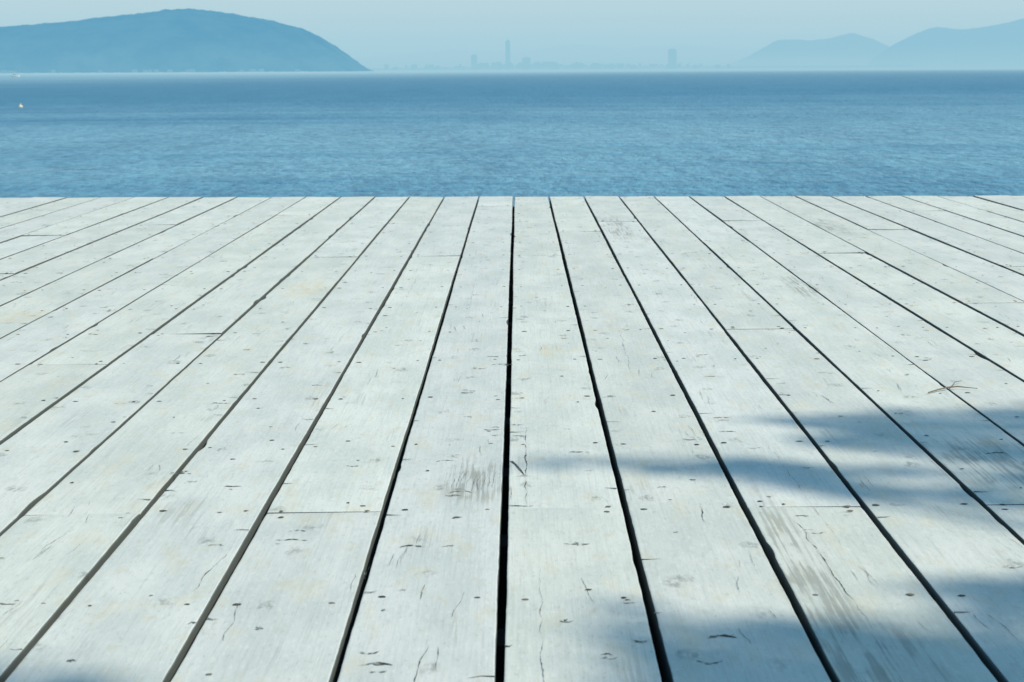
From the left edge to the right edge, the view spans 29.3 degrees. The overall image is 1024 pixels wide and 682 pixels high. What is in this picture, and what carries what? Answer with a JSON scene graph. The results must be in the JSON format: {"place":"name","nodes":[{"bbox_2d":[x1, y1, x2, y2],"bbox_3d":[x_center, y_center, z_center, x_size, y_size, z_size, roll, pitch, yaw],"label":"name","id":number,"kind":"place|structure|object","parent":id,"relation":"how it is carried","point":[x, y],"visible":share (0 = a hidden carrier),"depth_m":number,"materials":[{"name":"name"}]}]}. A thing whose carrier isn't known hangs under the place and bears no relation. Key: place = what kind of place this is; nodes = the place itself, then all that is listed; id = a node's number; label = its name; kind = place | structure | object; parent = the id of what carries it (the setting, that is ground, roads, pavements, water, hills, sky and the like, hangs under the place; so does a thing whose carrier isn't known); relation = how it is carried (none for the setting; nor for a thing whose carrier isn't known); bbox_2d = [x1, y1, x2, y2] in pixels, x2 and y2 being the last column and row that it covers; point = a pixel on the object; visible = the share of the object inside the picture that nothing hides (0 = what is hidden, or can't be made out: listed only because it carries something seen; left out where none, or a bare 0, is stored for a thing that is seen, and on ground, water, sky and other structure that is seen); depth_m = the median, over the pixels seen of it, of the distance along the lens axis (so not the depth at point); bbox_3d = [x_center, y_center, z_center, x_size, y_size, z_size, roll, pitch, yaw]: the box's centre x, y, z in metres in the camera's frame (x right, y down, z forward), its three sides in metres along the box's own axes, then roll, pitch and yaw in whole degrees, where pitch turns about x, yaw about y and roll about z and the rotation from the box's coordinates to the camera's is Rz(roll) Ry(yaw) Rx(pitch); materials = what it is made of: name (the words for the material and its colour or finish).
{"place":"outdoors","nodes":[
{"label":"outdoors","id":0,"kind":"place"},
{"bbox_2d":[0,69,299,72],"bbox_3d":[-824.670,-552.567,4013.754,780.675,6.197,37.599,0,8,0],"label":"shoreline houses","id":1,"kind":"structure","parent":0,"point":[150,71],"depth_m":4007.12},
{"bbox_2d":[0,8,371,72],"bbox_3d":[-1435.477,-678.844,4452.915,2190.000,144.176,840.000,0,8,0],"label":"wooded headland","id":2,"kind":"structure","parent":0,"point":[176,40],"depth_m":4128.86,"materials":[{"name":"blue plant"}]},
{"bbox_2d":[471,54,476,69],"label":"office tower","id":3,"kind":"structure","parent":0,"point":[473,61],"depth_m":8565.06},
{"bbox_2d":[496,63,501,69],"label":"office tower","id":4,"kind":"structure","parent":0,"point":[498,66],"depth_m":8567.74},
{"bbox_2d":[505,38,509,69],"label":"skyscraper","id":5,"kind":"structure","parent":0,"point":[507,52],"depth_m":8559.35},
{"bbox_2d":[0,67,1023,205],"bbox_3d":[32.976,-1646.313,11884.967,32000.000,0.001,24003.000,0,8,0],"label":"sea","id":6,"kind":"structure","parent":0,"point":[938,131],"depth_m":93.31,"materials":[{"name":"liquid"}]},
{"bbox_2d":[0,195,1023,681],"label":"wooden deck","id":7,"kind":"structure","parent":6,"relation":"in","point":[486,439],"depth_m":2.84,"materials":[{"name":"white paint"}]},
{"bbox_2d":[928,381,977,392],"bbox_3d":[0.740,0.077,3.242,0.052,0.005,0.140,5,10,35],"label":"fallen twig","id":8,"kind":"object","parent":7,"relation":"on","point":[952,386],"visible":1,"depth_m":3.24,"materials":[{"name":"wood"}]},
{"bbox_2d":[0,0,1023,57],"label":"sky","id":9,"kind":"structure","parent":0,"point":[359,28],"materials":[{"name":"blue"}]},
{"bbox_2d":[522,57,529,69],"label":"office tower","id":10,"kind":"structure","parent":0,"point":[525,63],"depth_m":8565.05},
{"bbox_2d":[367,61,730,69],"bbox_3d":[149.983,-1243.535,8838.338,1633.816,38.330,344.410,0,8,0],"label":"city skyline","id":11,"kind":"structure","parent":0,"point":[551,65],"depth_m":8751.54},
{"bbox_2d":[353,44,763,67],"bbox_3d":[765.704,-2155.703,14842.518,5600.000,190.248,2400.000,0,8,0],"label":"mountain range","id":12,"kind":"structure","parent":0,"point":[588,55],"depth_m":14004.44,"materials":[{"name":"blue"}]},
{"bbox_2d":[370,65,924,69],"bbox_3d":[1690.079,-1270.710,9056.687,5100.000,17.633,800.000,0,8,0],"label":"coastal lowland","id":13,"kind":"structure","parent":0,"point":[740,67],"depth_m":8728.72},
{"bbox_2d":[668,47,676,68],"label":"office tower","id":14,"kind":"structure","parent":0,"point":[672,58],"depth_m":8560.37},
{"bbox_2d":[726,33,888,65],"bbox_3d":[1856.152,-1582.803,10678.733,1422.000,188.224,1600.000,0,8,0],"label":"hill","id":15,"kind":"structure","parent":0,"point":[851,49],"depth_m":10122.46,"materials":[{"name":"blue"}]},
{"bbox_2d":[868,18,1023,67],"bbox_3d":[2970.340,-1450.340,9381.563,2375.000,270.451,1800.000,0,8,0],"label":"hill","id":16,"kind":"structure","parent":0,"point":[1000,45],"depth_m":8805.54,"materials":[{"name":"blue"}]}
]}

